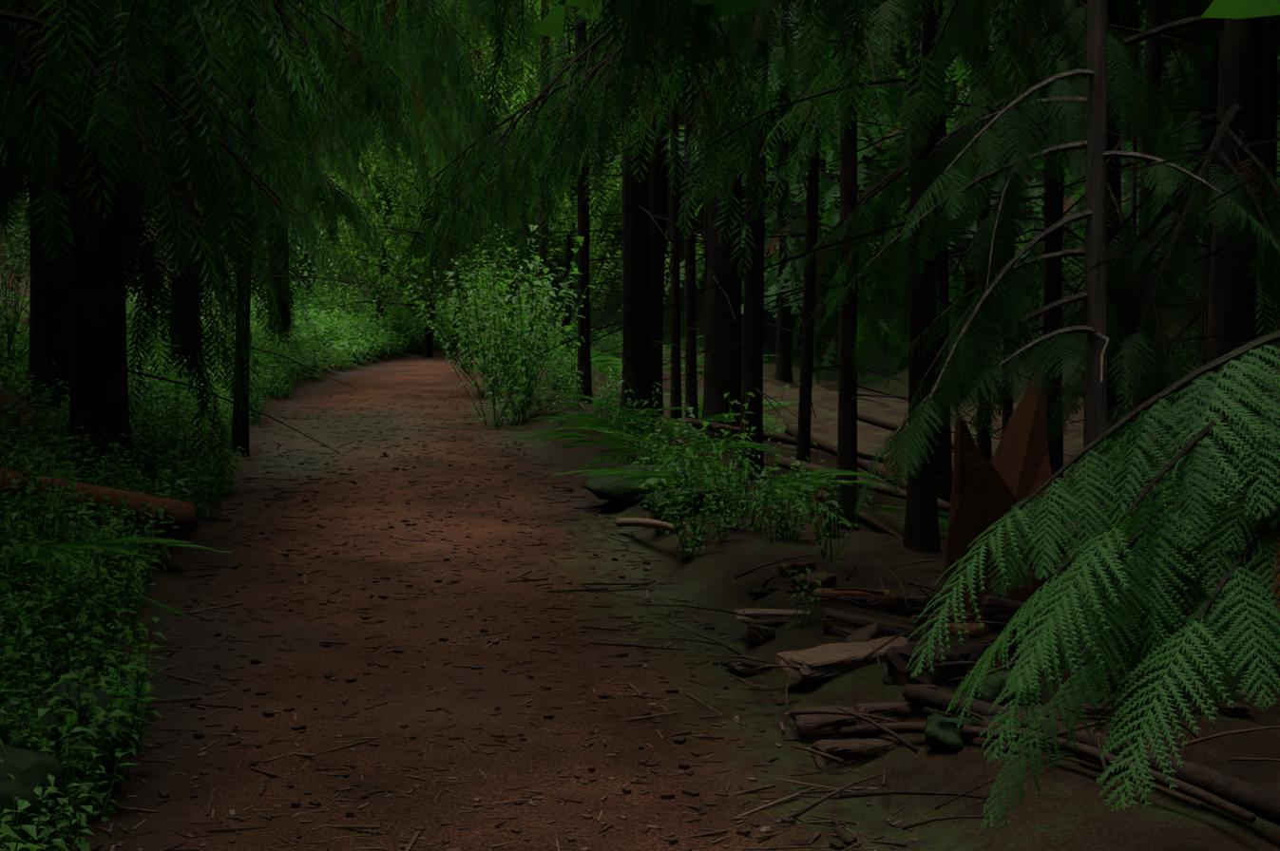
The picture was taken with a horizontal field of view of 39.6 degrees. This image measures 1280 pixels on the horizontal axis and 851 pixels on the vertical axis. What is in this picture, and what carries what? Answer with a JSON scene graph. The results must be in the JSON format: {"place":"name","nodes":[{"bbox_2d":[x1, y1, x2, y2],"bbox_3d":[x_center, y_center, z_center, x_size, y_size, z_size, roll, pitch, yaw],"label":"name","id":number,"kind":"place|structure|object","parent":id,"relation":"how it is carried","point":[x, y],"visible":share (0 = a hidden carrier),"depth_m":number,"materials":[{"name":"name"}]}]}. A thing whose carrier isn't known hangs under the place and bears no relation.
{"place":"outdoors","nodes":[
{"label":"outdoors","id":0,"kind":"place"},
{"bbox_2d":[0,0,1279,850],"bbox_3d":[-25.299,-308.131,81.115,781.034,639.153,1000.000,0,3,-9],"label":"terrain","id":1,"kind":"structure","parent":0,"point":[1072,810],"depth_m":7.05,"materials":[{"name":"brown soil"}]},
{"bbox_2d":[0,0,340,492],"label":"conifer","id":2,"kind":"object","parent":1,"relation":"on","point":[98,376],"visible":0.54,"depth_m":9.76,"materials":[{"name":"green plant"}]},
{"bbox_2d":[3,116,376,290],"bbox_3d":[-10.049,-16.479,36.526,6.947,28.003,7.272,1,3,25],"label":"conifer","id":3,"kind":"object","parent":1,"relation":"on","point":[168,286],"depth_m":35.82,"materials":[{"name":"green plant"}]},
{"bbox_2d":[0,0,437,258],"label":"conifer","id":4,"kind":"object","parent":1,"relation":"on","point":[326,206],"visible":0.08,"depth_m":23.20,"materials":[{"name":"green plant"}]},
{"bbox_2d":[0,0,538,359],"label":"conifer","id":5,"kind":"object","parent":1,"relation":"on","point":[346,170],"visible":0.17,"depth_m":22.38,"materials":[{"name":"green plant"}]},
{"bbox_2d":[0,0,547,496],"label":"conifer","id":6,"kind":"object","parent":1,"relation":"on","point":[49,293],"visible":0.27,"depth_m":10.95,"materials":[{"name":"green plant"}]},
{"bbox_2d":[0,0,553,365],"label":"conifer","id":7,"kind":"object","parent":1,"relation":"on","point":[421,72],"visible":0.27,"depth_m":19.48,"materials":[{"name":"green plant"}]},
{"bbox_2d":[69,0,519,457],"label":"conifer","id":8,"kind":"object","parent":1,"relation":"on","point":[240,438],"visible":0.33,"depth_m":14.06,"materials":[{"name":"green plant"}]},
{"bbox_2d":[125,34,485,298],"bbox_3d":[-6.676,-16.270,34.929,7.336,28.003,5.456,-1,3,-26],"label":"conifer","id":9,"kind":"object","parent":1,"relation":"on","point":[302,261],"depth_m":34.61,"materials":[{"name":"green plant"}]},
{"bbox_2d":[90,0,559,210],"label":"conifer","id":10,"kind":"object","parent":1,"relation":"on","point":[368,90],"visible":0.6,"depth_m":11.96,"materials":[{"name":"green plant"}]},
{"bbox_2d":[262,29,467,335],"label":"broadleaf tree","id":11,"kind":"object","parent":1,"relation":"on","point":[385,192],"visible":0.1,"depth_m":32.27,"materials":[{"name":"green plant"}]},
{"bbox_2d":[300,0,473,305],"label":"broadleaf tree","id":12,"kind":"object","parent":1,"relation":"on","point":[368,264],"visible":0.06,"depth_m":37.22,"materials":[{"name":"green plant"}]},
{"bbox_2d":[0,192,817,534],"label":"shrubs","id":13,"kind":"object","parent":1,"relation":"on","point":[496,343],"visible":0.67,"depth_m":17.71,"materials":[{"name":"green plant"}]},
{"bbox_2d":[341,36,488,304],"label":"broadleaf tree","id":14,"kind":"object","parent":1,"relation":"on","point":[391,241],"visible":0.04,"depth_m":39.45,"materials":[{"name":"green plant"}]},
{"bbox_2d":[289,13,551,358],"bbox_3d":[-3.733,-4.067,30.063,4.495,6.232,5.408,0,3,-9],"label":"broadleaf tree","id":15,"kind":"object","parent":1,"relation":"on","point":[428,339],"visible":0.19,"depth_m":30.13,"materials":[{"name":"green plant"}]},
{"bbox_2d":[305,14,537,348],"bbox_3d":[-3.685,-4.913,34.998,4.567,7.103,4.495,1,3,18],"label":"broadleaf tree","id":16,"kind":"object","parent":1,"relation":"on","point":[455,326],"visible":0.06,"depth_m":35.07,"materials":[{"name":"green plant"}]},
{"bbox_2d":[401,5,538,282],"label":"broadleaf tree","id":17,"kind":"object","parent":1,"relation":"on","point":[474,148],"depth_m":41.24,"materials":[{"name":"green plant"}]},
{"bbox_2d":[326,0,616,352],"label":"broadleaf tree","id":18,"kind":"object","parent":1,"relation":"on","point":[531,218],"visible":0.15,"depth_m":31.73,"materials":[{"name":"green plant"}]},
{"bbox_2d":[381,7,598,322],"bbox_3d":[-3.484,-5.559,40.428,5.578,7.510,3.952,0,3,-9],"label":"broadleaf tree","id":19,"kind":"object","parent":1,"relation":"on","point":[505,65],"visible":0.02,"depth_m":39.78,"materials":[{"name":"green plant"}]},
{"bbox_2d":[424,20,564,261],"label":"broadleaf tree","id":20,"kind":"object","parent":1,"relation":"on","point":[469,140],"depth_m":40.52,"materials":[{"name":"green plant"}]},
{"bbox_2d":[82,391,918,850],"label":"litter twigs","id":21,"kind":"object","parent":1,"relation":"on","point":[786,821],"visible":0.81,"depth_m":6.41,"materials":[{"name":"brown wood"}]},
{"bbox_2d":[445,3,592,403],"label":"conifer","id":22,"kind":"object","parent":1,"relation":"on","point":[583,349],"visible":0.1,"depth_m":20.91,"materials":[{"name":"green plant"}]},
{"bbox_2d":[0,0,1072,341],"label":"conifer","id":23,"kind":"object","parent":1,"relation":"on","point":[122,118],"visible":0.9,"depth_m":6.51,"materials":[{"name":"green plant"}]},
{"bbox_2d":[455,0,620,332],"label":"broadleaf tree","id":24,"kind":"object","parent":1,"relation":"on","point":[564,186],"depth_m":41.20,"materials":[{"name":"green plant"}]},
{"bbox_2d":[403,0,682,345],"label":"broadleaf tree","id":25,"kind":"object","parent":1,"relation":"on","point":[590,244],"visible":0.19,"depth_m":32.16,"materials":[{"name":"green plant"}]},
{"bbox_2d":[472,0,621,367],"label":"conifer","id":26,"kind":"object","parent":1,"relation":"on","point":[544,262],"visible":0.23,"depth_m":25.81,"materials":[{"name":"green plant"}]},
{"bbox_2d":[426,0,704,352],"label":"broadleaf tree","id":27,"kind":"object","parent":1,"relation":"on","point":[569,254],"visible":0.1,"depth_m":30.91,"materials":[{"name":"green plant"}]},
{"bbox_2d":[349,0,802,439],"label":"conifer","id":28,"kind":"object","parent":1,"relation":"on","point":[637,363],"visible":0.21,"depth_m":16.35,"materials":[{"name":"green plant"}]},
{"bbox_2d":[522,41,698,420],"bbox_3d":[1.552,-10.745,20.914,4.468,22.002,4.668,3,4,41],"label":"conifer","id":29,"kind":"object","parent":1,"relation":"on","point":[691,398],"visible":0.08,"depth_m":21.83,"materials":[{"name":"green plant"}]},
{"bbox_2d":[397,0,881,479],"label":"conifer","id":30,"kind":"object","parent":1,"relation":"on","point":[507,173],"visible":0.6,"depth_m":13.43,"materials":[{"name":"green plant"}]},
{"bbox_2d":[0,271,1279,850],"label":"understorey plants","id":31,"kind":"object","parent":1,"relation":"on","point":[70,561],"visible":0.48,"depth_m":9.45,"materials":[{"name":"green plant"}]},
{"bbox_2d":[0,358,1279,850],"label":"fallen logs","id":32,"kind":"object","parent":1,"relation":"on","point":[986,493],"visible":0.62,"depth_m":6.57,"materials":[{"name":"brown wood"}]},
{"bbox_2d":[581,26,745,417],"bbox_3d":[0.780,-10.633,19.741,3.968,21.806,5.021,0,3,5],"label":"conifer","id":33,"kind":"object","parent":1,"relation":"on","point":[658,182],"visible":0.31,"depth_m":19.86,"materials":[{"name":"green plant"}]},
{"bbox_2d":[505,0,892,419],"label":"conifer","id":34,"kind":"object","parent":1,"relation":"on","point":[676,378],"visible":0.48,"depth_m":18.87,"materials":[{"name":"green plant"}]},
{"bbox_2d":[623,17,790,453],"bbox_3d":[2.256,-11.252,16.094,5.169,23.185,5.406,3,4,42],"label":"conifer","id":35,"kind":"object","parent":1,"relation":"on","point":[722,375],"visible":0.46,"depth_m":16.46,"materials":[{"name":"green plant"}]},
{"bbox_2d":[585,0,910,394],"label":"conifer","id":36,"kind":"object","parent":1,"relation":"on","point":[744,180],"visible":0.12,"depth_m":20.75,"materials":[{"name":"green plant"}]},
{"bbox_2d":[611,0,958,383],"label":"conifer","id":37,"kind":"object","parent":1,"relation":"on","point":[784,373],"visible":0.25,"depth_m":43.40,"materials":[{"name":"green plant"}]},
{"bbox_2d":[529,0,1043,431],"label":"conifer","id":38,"kind":"object","parent":1,"relation":"on","point":[705,255],"visible":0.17,"depth_m":16.78,"materials":[{"name":"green plant"}]},
{"bbox_2d":[627,0,965,502],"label":"conifer","id":39,"kind":"object","parent":1,"relation":"on","point":[811,188],"visible":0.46,"depth_m":12.98,"materials":[{"name":"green plant"}]},
{"bbox_2d":[519,0,1116,531],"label":"conifer","id":40,"kind":"object","parent":1,"relation":"on","point":[847,437],"visible":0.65,"depth_m":11.27,"materials":[{"name":"green plant"}]},
{"bbox_2d":[741,1,909,371],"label":"conifer","id":41,"kind":"object","parent":1,"relation":"on","point":[881,331],"visible":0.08,"depth_m":71.75,"materials":[{"name":"green plant"}]},
{"bbox_2d":[695,0,964,370],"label":"conifer","id":42,"kind":"object","parent":1,"relation":"on","point":[771,289],"visible":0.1,"depth_m":57.80,"materials":[{"name":"green plant"}]},
{"bbox_2d":[533,0,1279,685],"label":"tree","id":43,"kind":"object","parent":1,"relation":"on","point":[989,302],"visible":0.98,"depth_m":6.49,"materials":[{"name":"green plant"}]},
{"bbox_2d":[574,0,1271,554],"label":"conifer","id":44,"kind":"object","parent":1,"relation":"on","point":[921,530],"visible":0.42,"depth_m":8.76,"materials":[{"name":"green plant"}]},
{"bbox_2d":[767,0,1127,518],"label":"conifer","id":45,"kind":"object","parent":1,"relation":"on","point":[944,464],"visible":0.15,"depth_m":15.96,"materials":[{"name":"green plant"}]},
{"bbox_2d":[770,0,1126,478],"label":"conifer","id":46,"kind":"object","parent":1,"relation":"on","point":[983,447],"visible":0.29,"depth_m":13.93,"materials":[{"name":"green plant"}]},
{"bbox_2d":[872,0,1031,434],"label":"conifer","id":47,"kind":"object","parent":1,"relation":"on","point":[1006,415],"visible":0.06,"depth_m":20.34,"materials":[{"name":"brown plant"}]},
{"bbox_2d":[698,0,1218,555],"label":"conifer","id":48,"kind":"object","parent":1,"relation":"on","point":[1054,279],"visible":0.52,"depth_m":8.98,"materials":[{"name":"green plant"}]},
{"bbox_2d":[889,30,1041,363],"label":"conifer","id":49,"kind":"object","parent":1,"relation":"on","point":[949,126],"visible":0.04,"depth_m":74.28,"materials":[{"name":"green plant"}]},
{"bbox_2d":[883,1,1078,389],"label":"conifer","id":50,"kind":"object","parent":1,"relation":"on","point":[999,33],"visible":0.06,"depth_m":27.63,"materials":[{"name":"green plant"}]},
{"bbox_2d":[797,0,1191,401],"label":"conifer","id":51,"kind":"object","parent":1,"relation":"on","point":[966,286],"visible":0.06,"depth_m":44.19,"materials":[{"name":"green plant"}]},
{"bbox_2d":[790,14,1279,648],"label":"conifer","id":52,"kind":"object","parent":1,"relation":"on","point":[1148,267],"visible":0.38,"depth_m":8.60,"materials":[{"name":"green plant"}]},
{"bbox_2d":[906,0,1279,831],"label":"conifer tree","id":53,"kind":"object","parent":1,"relation":"on","point":[1197,517],"visible":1,"depth_m":3.11,"materials":[{"name":"green plant"}]},
{"bbox_2d":[937,0,1279,522],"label":"conifer","id":54,"kind":"object","parent":1,"relation":"on","point":[1154,45],"visible":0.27,"depth_m":10.25,"materials":[{"name":"green plant"}]},
{"bbox_2d":[950,0,1279,322],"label":"conifer","id":55,"kind":"object","parent":1,"relation":"on","point":[1178,10],"visible":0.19,"depth_m":26.57,"materials":[{"name":"green plant"}]},
{"bbox_2d":[1017,0,1215,398],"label":"conifer","id":56,"kind":"object","parent":1,"relation":"on","point":[1042,173],"visible":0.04,"depth_m":30.69,"materials":[{"name":"green plant"}]},
{"bbox_2d":[1033,0,1212,411],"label":"conifer","id":57,"kind":"object","parent":1,"relation":"on","point":[1198,84],"visible":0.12,"depth_m":27.90,"materials":[{"name":"green plant"}]},
{"bbox_2d":[967,0,1279,527],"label":"conifer","id":58,"kind":"object","parent":1,"relation":"on","point":[1113,16],"visible":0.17,"depth_m":17.25,"materials":[{"name":"brown plant"}]},
{"bbox_2d":[995,0,1279,408],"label":"conifer","id":59,"kind":"object","parent":1,"relation":"on","point":[1192,9],"depth_m":21.52,"materials":[{"name":"green plant"}]},
{"bbox_2d":[1002,2,1279,364],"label":"conifer","id":60,"kind":"object","parent":1,"relation":"on","point":[1069,200],"visible":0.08,"depth_m":38.42,"materials":[{"name":"green plant"}]},
{"bbox_2d":[1026,0,1279,436],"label":"conifer","id":61,"kind":"object","parent":1,"relation":"on","point":[1129,6],"visible":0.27,"depth_m":19.81,"materials":[{"name":"green plant"}]},
{"bbox_2d":[1028,15,1279,628],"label":"conifer","id":62,"kind":"object","parent":1,"relation":"on","point":[1270,111],"visible":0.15,"depth_m":12.89,"materials":[{"name":"green plant"}]},
{"bbox_2d":[1060,162,1279,286],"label":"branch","id":63,"kind":"object","parent":1,"relation":"on","point":[1192,212],"visible":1,"depth_m":4.83,"materials":[{"name":"brown plant"}]},
{"bbox_2d":[1067,0,1279,385],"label":"conifer","id":64,"kind":"object","parent":1,"relation":"on","point":[1184,81],"visible":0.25,"depth_m":27.39,"materials":[{"name":"green plant"}]},
{"bbox_2d":[1072,7,1279,307],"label":"conifer","id":65,"kind":"object","parent":1,"relation":"on","point":[1125,177],"visible":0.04,"depth_m":54.83,"materials":[{"name":"green plant"}]},
{"bbox_2d":[1082,2,1279,434],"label":"conifer","id":66,"kind":"object","parent":1,"relation":"on","point":[1260,111],"visible":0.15,"depth_m":19.30,"materials":[{"name":"brown plant"}]},
{"bbox_2d":[1119,136,1279,713],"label":"conifer","id":67,"kind":"object","parent":1,"relation":"on","point":[1221,150],"visible":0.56,"depth_m":5.24,"materials":[{"name":"brown plant"}]},
{"bbox_2d":[1137,1,1279,365],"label":"conifer","id":68,"kind":"object","parent":1,"relation":"on","point":[1142,52],"visible":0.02,"depth_m":31.75,"materials":[{"name":"green plant"}]},
{"bbox_2d":[1138,22,1279,239],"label":"conifer","id":69,"kind":"object","parent":1,"relation":"on","point":[1214,121],"visible":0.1,"depth_m":18.79,"materials":[{"name":"brown plant"}]},
{"bbox_2d":[1158,0,1279,389],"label":"conifer","id":70,"kind":"object","parent":1,"relation":"on","point":[1187,135],"visible":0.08,"depth_m":27.40,"materials":[{"name":"green plant"}]},
{"bbox_2d":[1158,35,1279,189],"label":"conifer","id":71,"kind":"object","parent":1,"relation":"on","point":[1175,91],"visible":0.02,"depth_m":30.18,"materials":[{"name":"green plant"}]},
{"bbox_2d":[1174,15,1279,437],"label":"conifer","id":72,"kind":"object","parent":1,"relation":"on","point":[1212,136],"visible":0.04,"depth_m":21.06,"materials":[{"name":"brown plant"}]},
{"bbox_2d":[1190,100,1279,392],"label":"conifer","id":73,"kind":"object","parent":1,"relation":"on","point":[1275,327],"visible":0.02,"depth_m":42.47,"materials":[{"name":"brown plant"}]}
]}

